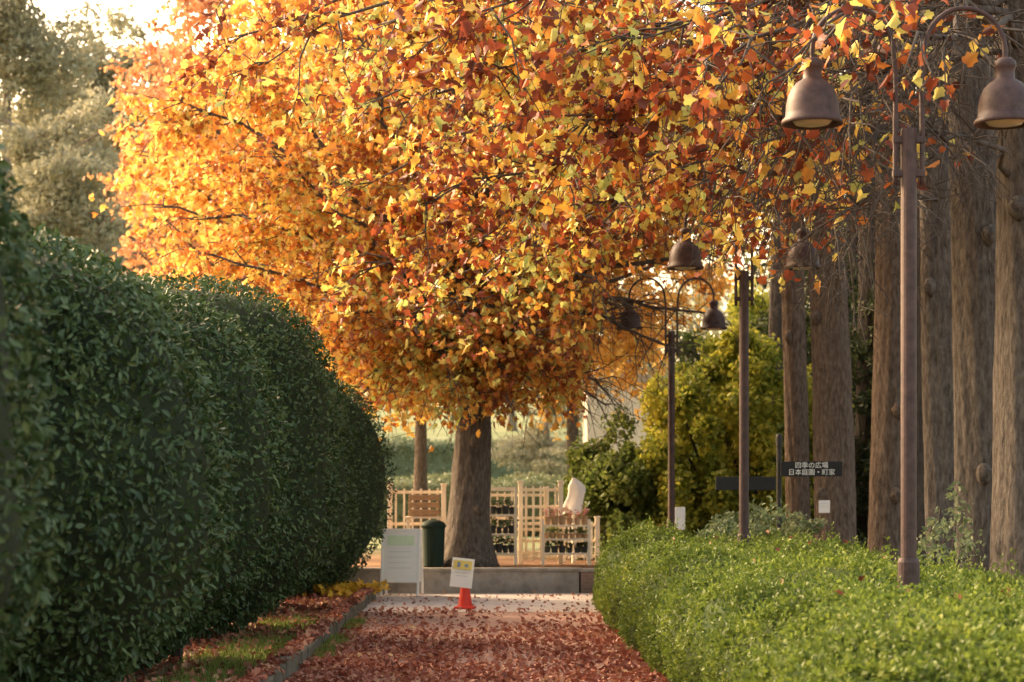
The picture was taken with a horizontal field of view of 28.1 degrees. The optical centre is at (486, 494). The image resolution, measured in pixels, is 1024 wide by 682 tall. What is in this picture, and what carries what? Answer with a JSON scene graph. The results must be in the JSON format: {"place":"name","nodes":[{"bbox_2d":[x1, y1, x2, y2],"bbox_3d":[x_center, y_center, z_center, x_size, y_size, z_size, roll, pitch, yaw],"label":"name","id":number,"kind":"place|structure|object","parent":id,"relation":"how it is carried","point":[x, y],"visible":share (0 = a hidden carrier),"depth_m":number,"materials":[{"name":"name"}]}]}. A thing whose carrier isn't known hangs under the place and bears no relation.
{"place":"outdoors","nodes":[
{"label":"outdoors","id":0,"kind":"place"},
{"bbox_2d":[236,586,377,681],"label":"kerb","id":1,"kind":"structure","parent":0,"point":[271,665],"depth_m":18.60,"materials":[{"name":"grey concrete"}]},
{"bbox_2d":[0,0,915,394],"label":"sky","id":2,"kind":"structure","parent":0,"point":[144,8],"materials":[{"name":"white"}]},
{"bbox_2d":[293,612,658,681],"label":"path","id":3,"kind":"structure","parent":0,"point":[509,617],"depth_m":23.17,"materials":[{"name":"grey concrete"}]},
{"bbox_2d":[311,614,367,660],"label":"kerb weeds","id":4,"kind":"object","parent":3,"relation":"on","point":[356,620],"visible":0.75,"depth_m":20.38,"materials":[{"name":"green plant"}]},
{"bbox_2d":[283,605,669,681],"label":"fallen leaves","id":5,"kind":"object","parent":3,"relation":"on","point":[373,664],"visible":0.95,"depth_m":18.55,"materials":[{"name":"red plant"}]},
{"bbox_2d":[362,593,598,611],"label":"cross path","id":6,"kind":"structure","parent":0,"point":[441,601],"depth_m":28.24,"materials":[{"name":"grey concrete"}]},
{"bbox_2d":[380,529,423,595],"bbox_3d":[-1.246,0.995,30.200,0.580,0.985,0.488,0,0,7],"label":"frame board","id":7,"kind":"object","parent":6,"relation":"on","point":[401,555],"visible":0.88,"depth_m":30.08,"materials":[{"name":"white paint"}]},
{"bbox_2d":[310,590,593,611],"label":"paving leaves","id":8,"kind":"object","parent":6,"relation":"on","point":[532,601],"visible":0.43,"depth_m":28.45,"materials":[{"name":"brown plant"}]},
{"bbox_2d":[450,557,475,608],"bbox_3d":[-0.299,1.150,26.695,0.326,0.673,0.276,0,0,8],"label":"traffic cone","id":9,"kind":"object","parent":6,"relation":"on","point":[462,569],"visible":0.98,"depth_m":26.58,"materials":[{"name":"red plastic"}]},
{"bbox_2d":[352,399,654,592],"bbox_3d":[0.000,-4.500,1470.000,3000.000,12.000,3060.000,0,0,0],"label":"ground","id":10,"kind":"structure","parent":0,"point":[504,561],"depth_m":92.00,"materials":[{"name":"beige"}]},
{"bbox_2d":[0,0,144,251],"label":"distant tree","id":11,"kind":"object","parent":10,"relation":"on","point":[22,36],"visible":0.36,"depth_m":82.99,"materials":[{"name":"green plant"}]},
{"bbox_2d":[0,80,148,272],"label":"distant tree","id":12,"kind":"object","parent":10,"relation":"on","point":[42,178],"visible":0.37,"depth_m":72.23,"materials":[{"name":"green plant"}]},
{"bbox_2d":[0,3,189,276],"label":"distant tree","id":13,"kind":"object","parent":10,"relation":"on","point":[102,79],"visible":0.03,"depth_m":95.35,"materials":[{"name":"green plant"}]},
{"bbox_2d":[70,130,186,284],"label":"distant tree","id":14,"kind":"object","parent":10,"relation":"on","point":[135,253],"visible":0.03,"depth_m":79.91,"materials":[{"name":"green plant"}]},
{"bbox_2d":[83,0,300,282],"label":"autumn tree","id":15,"kind":"object","parent":10,"relation":"on","point":[165,64],"visible":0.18,"depth_m":55.02,"materials":[{"name":"orange plant"}]},
{"bbox_2d":[118,593,341,681],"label":"flower bed","id":16,"kind":"object","parent":10,"relation":"on","point":[166,666],"depth_m":19.94,"materials":[{"name":"soil"}]},
{"bbox_2d":[0,143,70,669],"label":"clipped shrub","id":17,"kind":"object","parent":16,"relation":"on","point":[14,516],"visible":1,"depth_m":8.19,"materials":[{"name":"green plant"}]},
{"bbox_2d":[0,219,240,681],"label":"clipped shrub","id":18,"kind":"object","parent":16,"relation":"on","point":[134,472],"visible":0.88,"depth_m":11.37,"materials":[{"name":"green plant"}]},
{"bbox_2d":[104,273,293,677],"bbox_3d":[-3.366,-0.192,16.595,3.587,3.357,3.769,0,0,0],"label":"clipped shrub","id":19,"kind":"object","parent":16,"relation":"on","point":[238,390],"visible":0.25,"depth_m":16.22,"materials":[{"name":"green plant"}]},
{"bbox_2d":[130,609,318,681],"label":"grass tufts","id":20,"kind":"object","parent":16,"relation":"on","point":[246,654],"visible":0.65,"depth_m":17.84,"materials":[{"name":"green plant"}]},
{"bbox_2d":[106,269,346,639],"bbox_3d":[-3.200,-0.395,20.901,3.553,3.764,3.766,0,0,0],"label":"clipped shrub","id":21,"kind":"object","parent":16,"relation":"on","point":[293,364],"visible":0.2,"depth_m":20.20,"materials":[{"name":"green plant"}]},
{"bbox_2d":[124,590,351,681],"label":"bed leaves","id":22,"kind":"object","parent":16,"relation":"on","point":[323,602],"visible":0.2,"depth_m":20.06,"materials":[{"name":"brown plant"}]},
{"bbox_2d":[253,361,360,608],"bbox_3d":[-3.331,-0.278,25.299,3.585,3.531,3.678,0,0,0],"label":"clipped shrub","id":23,"kind":"object","parent":16,"relation":"on","point":[345,510],"visible":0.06,"depth_m":25.02,"materials":[{"name":"green plant"}]},
{"bbox_2d":[287,375,397,594],"bbox_3d":[-3.094,-0.229,29.621,3.629,3.431,4.115,0,0,0],"label":"clipped shrub","id":24,"kind":"object","parent":16,"relation":"on","point":[370,463],"visible":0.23,"depth_m":28.93,"materials":[{"name":"green plant"}]},
{"bbox_2d":[104,0,491,440],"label":"autumn tree","id":25,"kind":"object","parent":10,"relation":"on","point":[167,165],"visible":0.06,"depth_m":42.13,"materials":[{"name":"orange plant"}]},
{"bbox_2d":[302,578,389,598],"bbox_3d":[-1.985,1.373,29.432,1.289,0.345,2.788,0,0,0],"label":"yellow leaf pile","id":26,"kind":"object","parent":10,"relation":"on","point":[349,589],"visible":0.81,"depth_m":28.82,"materials":[{"name":"plant"}]},
{"bbox_2d":[373,197,443,528],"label":"distant tree","id":27,"kind":"object","parent":10,"relation":"on","point":[420,472],"depth_m":49.93,"materials":[{"name":"brown plant"}]},
{"bbox_2d":[388,483,446,528],"bbox_3d":[-1.172,0.470,34.500,1.016,1.320,0.110,0,0,0],"label":"picket fence","id":28,"kind":"object","parent":10,"relation":"on","point":[442,492],"visible":0.48,"depth_m":34.48,"materials":[{"name":"beige paint"}]},
{"bbox_2d":[405,516,442,528],"bbox_3d":[-1.022,0.745,33.600,0.620,0.770,0.420,0,0,0],"label":"display stand","id":29,"kind":"object","parent":10,"relation":"on","point":[408,518],"visible":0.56,"depth_m":33.41,"materials":[{"name":"beige paint"}]},
{"bbox_2d":[408,494,439,515],"bbox_3d":[-1.022,0.176,33.600,0.500,0.362,0.360,0,0,0],"label":"wooden crate","id":30,"kind":"object","parent":29,"relation":"on","point":[423,512],"visible":1,"depth_m":33.42,"materials":[{"name":"brown wood"}]},
{"bbox_2d":[421,520,445,566],"bbox_3d":[-0.824,0.760,31.900,0.400,0.740,0.400,0,0,0],"label":"waste bin","id":31,"kind":"object","parent":10,"relation":"on","point":[433,537],"visible":1,"depth_m":31.75,"materials":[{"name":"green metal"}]},
{"bbox_2d":[301,568,580,592],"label":"retaining wall","id":32,"kind":"structure","parent":10,"relation":"on","point":[522,580],"depth_m":30.91,"materials":[{"name":"concrete"}]},
{"bbox_2d":[81,0,874,567],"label":"autumn tree","id":33,"kind":"object","parent":10,"relation":"on","point":[387,354],"visible":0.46,"depth_m":31.18,"materials":[{"name":"orange plant"}]},
{"bbox_2d":[381,435,579,479],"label":"distant hedge","id":34,"kind":"object","parent":10,"relation":"on","point":[403,459],"visible":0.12,"depth_m":77.22,"materials":[{"name":"green plant"}]},
{"bbox_2d":[374,471,620,535],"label":"distant hedge","id":35,"kind":"object","parent":10,"relation":"on","point":[434,481],"visible":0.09,"depth_m":54.30,"materials":[{"name":"green plant"}]},
{"bbox_2d":[490,487,516,564],"bbox_3d":[0.254,0.505,33.000,0.471,1.250,0.420,0,0,0],"label":"plant rack","id":36,"kind":"object","parent":10,"relation":"on","point":[514,489],"visible":0.62,"depth_m":32.80,"materials":[{"name":"beige paint"}]},
{"bbox_2d":[490,516,497,533],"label":"potted plant","id":37,"kind":"object","parent":36,"relation":"on","point":[493,529],"visible":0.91,"depth_m":32.86,"materials":[{"name":"green plant"}]},
{"bbox_2d":[490,498,498,513],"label":"potted plant","id":38,"kind":"object","parent":36,"relation":"on","point":[492,509],"visible":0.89,"depth_m":32.86,"materials":[{"name":"green plant"}]},
{"bbox_2d":[495,532,503,552],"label":"potted plant","id":39,"kind":"object","parent":36,"relation":"on","point":[498,548],"visible":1,"depth_m":32.88,"materials":[{"name":"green plant"}]},
{"bbox_2d":[496,520,503,533],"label":"potted plant","id":40,"kind":"object","parent":36,"relation":"on","point":[499,529],"visible":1,"depth_m":32.87,"materials":[{"name":"green plant"}]},
{"bbox_2d":[496,500,504,513],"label":"potted plant","id":41,"kind":"object","parent":36,"relation":"on","point":[499,509],"visible":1,"depth_m":32.88,"materials":[{"name":"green plant"}]},
{"bbox_2d":[498,497,509,513],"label":"potted plant","id":42,"kind":"object","parent":36,"relation":"on","point":[505,509],"visible":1,"depth_m":32.82,"materials":[{"name":"green plant"}]},
{"bbox_2d":[500,536,508,552],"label":"potted plant","id":43,"kind":"object","parent":36,"relation":"on","point":[505,548],"visible":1,"depth_m":32.88,"materials":[{"name":"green plant"}]},
{"bbox_2d":[502,519,508,533],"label":"potted plant","id":44,"kind":"object","parent":36,"relation":"on","point":[505,529],"visible":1,"depth_m":32.88,"materials":[{"name":"green plant"}]},
{"bbox_2d":[505,537,513,552],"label":"potted plant","id":45,"kind":"object","parent":36,"relation":"on","point":[511,547],"visible":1,"depth_m":32.89,"materials":[{"name":"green plant"}]},
{"bbox_2d":[506,516,518,533],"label":"potted plant","id":46,"kind":"object","parent":36,"relation":"on","point":[511,529],"visible":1,"depth_m":32.86,"materials":[{"name":"green plant"}]},
{"bbox_2d":[508,501,517,513],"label":"potted plant","id":47,"kind":"object","parent":36,"relation":"on","point":[511,509],"visible":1,"depth_m":32.87,"materials":[{"name":"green plant"}]},
{"bbox_2d":[490,487,546,555],"bbox_3d":[0.456,0.495,36.500,1.327,1.270,0.110,0,0,0],"label":"picket fence","id":48,"kind":"object","parent":10,"relation":"on","point":[511,495],"visible":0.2,"depth_m":36.51,"materials":[{"name":"beige paint"}]},
{"bbox_2d":[495,280,558,430],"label":"distant tree","id":49,"kind":"object","parent":10,"relation":"on","point":[515,428],"visible":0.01,"depth_m":97.83,"materials":[{"name":"green plant"}]},
{"bbox_2d":[491,380,582,478],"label":"distant tree","id":50,"kind":"object","parent":10,"relation":"on","point":[539,463],"visible":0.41,"depth_m":69.32,"materials":[{"name":"green plant"}]},
{"bbox_2d":[517,480,563,563],"bbox_3d":[0.884,0.450,33.400,0.764,1.360,0.110,0,0,0],"label":"picket fence","id":51,"kind":"object","parent":10,"relation":"on","point":[521,523],"visible":0.94,"depth_m":33.38,"materials":[{"name":"beige paint"}]},
{"bbox_2d":[168,0,953,563],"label":"autumn tree","id":52,"kind":"object","parent":10,"relation":"on","point":[934,288],"visible":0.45,"depth_m":23.06,"materials":[{"name":"orange plant"}]},
{"bbox_2d":[541,519,590,564],"bbox_3d":[1.279,0.765,33.000,0.788,0.730,0.420,0,0,0],"label":"plant rack","id":53,"kind":"object","parent":10,"relation":"on","point":[587,539],"visible":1,"depth_m":32.80,"materials":[{"name":"beige paint"}]},
{"bbox_2d":[541,507,553,524],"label":"potted plant","id":54,"kind":"object","parent":53,"relation":"on","point":[547,520],"visible":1,"depth_m":32.92,"materials":[{"name":"brown ceramic"}]},
{"bbox_2d":[544,541,551,552],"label":"potted plant","id":55,"kind":"object","parent":53,"relation":"on","point":[547,548],"visible":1,"depth_m":32.92,"materials":[{"name":"black plant"}]},
{"bbox_2d":[544,527,551,537],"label":"potted plant","id":56,"kind":"object","parent":53,"relation":"on","point":[547,535],"visible":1,"depth_m":32.91,"materials":[{"name":"brown plant"}]},
{"bbox_2d":[548,505,558,524],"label":"potted plant","id":57,"kind":"object","parent":53,"relation":"on","point":[554,519],"visible":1,"depth_m":32.93,"materials":[{"name":"brown ceramic"}]},
{"bbox_2d":[548,541,558,552],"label":"potted plant","id":58,"kind":"object","parent":53,"relation":"on","point":[554,549],"visible":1,"depth_m":32.91,"materials":[{"name":"black plant"}]},
{"bbox_2d":[550,528,556,537],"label":"potted plant","id":59,"kind":"object","parent":53,"relation":"on","point":[552,535],"visible":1,"depth_m":32.93,"materials":[{"name":"brown plant"}]},
{"bbox_2d":[556,527,565,538],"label":"potted plant","id":60,"kind":"object","parent":53,"relation":"on","point":[559,535],"visible":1,"depth_m":32.88,"materials":[{"name":"brown plant"}]},
{"bbox_2d":[556,505,566,524],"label":"potted plant","id":61,"kind":"object","parent":53,"relation":"on","point":[562,519],"visible":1,"depth_m":32.91,"materials":[{"name":"brown ceramic"}]},
{"bbox_2d":[557,541,567,552],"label":"potted plant","id":62,"kind":"object","parent":53,"relation":"on","point":[561,548],"visible":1,"depth_m":32.88,"materials":[{"name":"black plant"}]},
{"bbox_2d":[563,530,568,537],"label":"potted plant","id":63,"kind":"object","parent":53,"relation":"on","point":[565,535],"visible":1,"depth_m":32.94,"materials":[{"name":"brown plant"}]},
{"bbox_2d":[564,542,572,552],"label":"potted plant","id":64,"kind":"object","parent":53,"relation":"on","point":[569,548],"visible":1,"depth_m":32.88,"materials":[{"name":"black plant"}]},
{"bbox_2d":[566,509,573,524],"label":"potted plant","id":65,"kind":"object","parent":53,"relation":"on","point":[569,521],"visible":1,"depth_m":32.98,"materials":[{"name":"brown ceramic"}]},
{"bbox_2d":[567,528,576,538],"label":"potted plant","id":66,"kind":"object","parent":53,"relation":"on","point":[571,533],"visible":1,"depth_m":32.88,"materials":[{"name":"brown plant"}]},
{"bbox_2d":[574,509,580,524],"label":"potted plant","id":67,"kind":"object","parent":53,"relation":"on","point":[577,520],"visible":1,"depth_m":32.87,"materials":[{"name":"brown ceramic"}]},
{"bbox_2d":[572,542,582,552],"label":"potted plant","id":68,"kind":"object","parent":53,"relation":"on","point":[577,549],"visible":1,"depth_m":32.91,"materials":[{"name":"black plant"}]},
{"bbox_2d":[573,528,581,537],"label":"potted plant","id":69,"kind":"object","parent":53,"relation":"on","point":[578,535],"visible":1,"depth_m":32.93,"materials":[{"name":"brown plant"}]},
{"bbox_2d":[580,541,587,552],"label":"potted plant","id":70,"kind":"object","parent":53,"relation":"on","point":[584,549],"visible":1,"depth_m":32.91,"materials":[{"name":"black plant"}]},
{"bbox_2d":[582,529,587,537],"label":"potted plant","id":71,"kind":"object","parent":53,"relation":"on","point":[584,534],"visible":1,"depth_m":32.97,"materials":[{"name":"brown plant"}]},
{"bbox_2d":[580,505,591,524],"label":"potted plant","id":72,"kind":"object","parent":53,"relation":"on","point":[584,520],"visible":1,"depth_m":32.90,"materials":[{"name":"brown ceramic"}]},
{"bbox_2d":[563,477,585,562],"bbox_3d":[1.447,0.423,33.891,0.402,1.414,0.218,0,0,0],"label":"draped cloth","id":73,"kind":"object","parent":10,"relation":"on","point":[576,494],"visible":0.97,"depth_m":33.85,"materials":[{"name":"white fabric"}]},
{"bbox_2d":[563,516,600,561],"bbox_3d":[1.567,0.745,34.200,0.680,0.770,0.110,0,0,0],"label":"picket fence","id":74,"kind":"object","parent":10,"relation":"on","point":[596,525],"visible":0.58,"depth_m":34.16,"materials":[{"name":"beige paint"}]},
{"bbox_2d":[365,218,809,397],"bbox_3d":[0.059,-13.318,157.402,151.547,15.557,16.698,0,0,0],"label":"autumn tree","id":75,"kind":"object","parent":10,"relation":"on","point":[692,327],"visible":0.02,"depth_m":153.65,"materials":[{"name":"orange plant"}]},
{"bbox_2d":[579,568,595,592],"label":"brick wall","id":76,"kind":"structure","parent":10,"relation":"on","point":[586,580],"depth_m":30.90,"materials":[{"name":"brick"}]},
{"bbox_2d":[277,11,914,563],"bbox_3d":[1.531,-3.750,25.808,8.259,10.510,3.476,0,0,0],"label":"autumn tree","id":77,"kind":"object","parent":10,"relation":"on","point":[885,477],"visible":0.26,"depth_m":25.72,"materials":[{"name":"brown plant"}]},
{"bbox_2d":[201,0,995,581],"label":"autumn tree","id":78,"kind":"object","parent":10,"relation":"on","point":[973,298],"visible":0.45,"depth_m":20.16,"materials":[{"name":"orange plant"}]},
{"bbox_2d":[483,70,750,494],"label":"autumn tree","id":79,"kind":"object","parent":10,"relation":"on","point":[622,350],"visible":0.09,"depth_m":48.54,"materials":[{"name":"orange plant"}]},
{"bbox_2d":[583,360,651,457],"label":"pale house","id":80,"kind":"structure","parent":10,"relation":"on","point":[598,433],"depth_m":62.00,"materials":[{"name":"paint"}]},
{"bbox_2d":[549,404,702,559],"bbox_3d":[2.481,-0.012,36.204,3.063,3.176,2.533,0,0,-39],"label":"round bush","id":81,"kind":"object","parent":10,"relation":"on","point":[608,498],"visible":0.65,"depth_m":35.23,"materials":[{"name":"green plant"}]},
{"bbox_2d":[470,52,856,548],"bbox_3d":[2.686,-3.749,29.777,5.314,10.513,4.177,0,0,-19],"label":"autumn tree","id":82,"kind":"object","parent":10,"relation":"on","point":[833,423],"visible":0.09,"depth_m":29.57,"materials":[{"name":"brown plant"}]},
{"bbox_2d":[819,500,829,512],"bbox_3d":[4.856,0.172,29.430,0.160,0.180,0.020,0,0,0],"label":"paper notice","id":83,"kind":"object","parent":82,"relation":"attached to","point":[824,506],"visible":1,"depth_m":29.43,"materials":[{"name":"white paper"}]},
{"bbox_2d":[403,0,925,566],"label":"autumn tree","id":84,"kind":"object","parent":10,"relation":"on","point":[445,112],"visible":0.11,"depth_m":28.27,"materials":[{"name":"brown plant"}]},
{"bbox_2d":[616,277,726,531],"bbox_3d":[3.000,-1.037,33.200,1.807,4.974,0.437,0,0,0],"label":"lamp post","id":85,"kind":"object","parent":10,"relation":"on","point":[712,313],"visible":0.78,"depth_m":33.15,"materials":[{"name":"brown metal"}]},
{"bbox_2d":[365,0,1023,588],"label":"autumn tree","id":86,"kind":"object","parent":10,"relation":"on","point":[467,18],"visible":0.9,"depth_m":17.43,"materials":[{"name":"orange plant"}]},
{"bbox_2d":[622,319,813,536],"bbox_3d":[4.188,-0.852,35.530,3.737,4.457,2.456,0,0,0],"label":"golden bush","id":87,"kind":"object","parent":10,"relation":"on","point":[708,430],"visible":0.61,"depth_m":35.16,"materials":[{"name":"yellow plant"}]},
{"bbox_2d":[636,309,814,538],"bbox_3d":[4.935,-1.129,39.169,4.426,4.892,2.868,0,0,0],"label":"tall bush","id":88,"kind":"object","parent":10,"relation":"on","point":[686,337],"visible":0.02,"depth_m":39.24,"materials":[{"name":"green plant"}]},
{"bbox_2d":[644,7,810,537],"bbox_3d":[3.340,-3.750,33.406,4.182,10.512,3.124,0,0,0],"label":"autumn tree","id":89,"kind":"object","parent":10,"relation":"on","point":[797,488],"visible":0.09,"depth_m":33.23,"materials":[{"name":"brown plant"}]},
{"bbox_2d":[666,196,820,542],"bbox_3d":[3.000,-0.987,23.850,1.807,4.974,0.437,0,0,0],"label":"lamp post","id":90,"kind":"object","parent":10,"relation":"on","point":[681,258],"visible":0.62,"depth_m":23.80,"materials":[{"name":"brown metal"}]},
{"bbox_2d":[693,496,827,544],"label":"pale shrub","id":91,"kind":"object","parent":10,"relation":"on","point":[723,525],"visible":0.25,"depth_m":25.26,"materials":[{"name":"green plant"}]},
{"bbox_2d":[768,11,782,471],"bbox_3d":[3.965,-3.750,36.170,4.165,10.507,3.072,0,0,-26],"label":"autumn tree","id":92,"kind":"object","parent":10,"relation":"on","point":[775,301],"depth_m":37.05,"materials":[{"name":"brown plant"}]},
{"bbox_2d":[715,434,841,534],"bbox_3d":[3.705,0.362,25.981,1.604,2.275,0.122,0,0,0],"label":"signpost","id":93,"kind":"object","parent":10,"relation":"on","point":[808,468],"visible":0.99,"depth_m":25.93,"materials":[{"name":"black metal"}]},
{"bbox_2d":[724,277,853,534],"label":"loose bush","id":94,"kind":"object","parent":10,"relation":"on","point":[731,310],"visible":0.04,"depth_m":41.84,"materials":[{"name":"yellow plant"}]},
{"bbox_2d":[742,69,857,391],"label":"tall conifer","id":95,"kind":"object","parent":10,"relation":"on","point":[850,314],"depth_m":45.77,"materials":[{"name":"brown plant"}]},
{"bbox_2d":[749,219,857,518],"bbox_3d":[6.657,-1.870,38.188,3.978,7.043,3.621,0,0,0],"label":"evergreen shrub","id":96,"kind":"object","parent":10,"relation":"on","point":[808,343],"visible":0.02,"depth_m":37.67,"materials":[{"name":"green plant"}]},
{"bbox_2d":[591,513,1023,681],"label":"hedge","id":97,"kind":"object","parent":10,"relation":"on","point":[681,607],"visible":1,"depth_m":13.54,"materials":[{"name":"green plant"}]},
{"bbox_2d":[657,525,1010,598],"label":"hedge top leaves","id":98,"kind":"object","parent":97,"relation":"on","point":[860,578],"visible":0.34,"depth_m":14.60,"materials":[{"name":"green plant"}]},
{"bbox_2d":[760,14,914,112],"bbox_3d":[5.852,-3.748,31.962,2.943,10.512,5.445,0,0,21],"label":"autumn tree","id":99,"kind":"object","parent":10,"relation":"on","point":[910,86],"visible":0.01,"depth_m":33.97,"materials":[{"name":"brown plant"}]},
{"bbox_2d":[810,189,874,542],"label":"evergreen shrub","id":100,"kind":"object","parent":10,"relation":"on","point":[855,343],"visible":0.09,"depth_m":35.66,"materials":[{"name":"green plant"}]},
{"bbox_2d":[855,27,875,538],"bbox_3d":[5.553,-3.748,36.451,2.817,10.510,2.037,0,0,0],"label":"autumn tree","id":101,"kind":"object","parent":10,"relation":"on","point":[862,422],"visible":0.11,"depth_m":35.98,"materials":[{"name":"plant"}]},
{"bbox_2d":[856,260,874,548],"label":"evergreen shrub","id":102,"kind":"object","parent":10,"relation":"on","point":[866,468],"depth_m":34.25,"materials":[{"name":"green plant"}]},
{"bbox_2d":[817,9,923,113],"bbox_3d":[5.094,-3.751,24.319,2.582,10.509,2.316,0,0,16],"label":"autumn tree","id":103,"kind":"object","parent":10,"relation":"on","point":[855,70],"visible":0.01,"depth_m":24.35,"materials":[{"name":"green plant"}]},
{"bbox_2d":[781,6,1023,591],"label":"lamp post","id":104,"kind":"object","parent":10,"relation":"on","point":[812,103],"visible":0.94,"depth_m":14.50,"materials":[{"name":"brown metal"}]},
{"bbox_2d":[917,481,986,568],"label":"sprouting shrub","id":105,"kind":"object","parent":10,"relation":"on","point":[944,526],"visible":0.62,"depth_m":18.93,"materials":[{"name":"green plant"}]},
{"bbox_2d":[675,507,684,529],"bbox_3d":[3.055,0.848,32.310,0.160,1.303,0.040,0,0,0],"label":"white placard","id":106,"kind":"object","parent":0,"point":[680,513],"visible":0.63,"depth_m":32.29,"materials":[{"name":"paint"}]}
]}

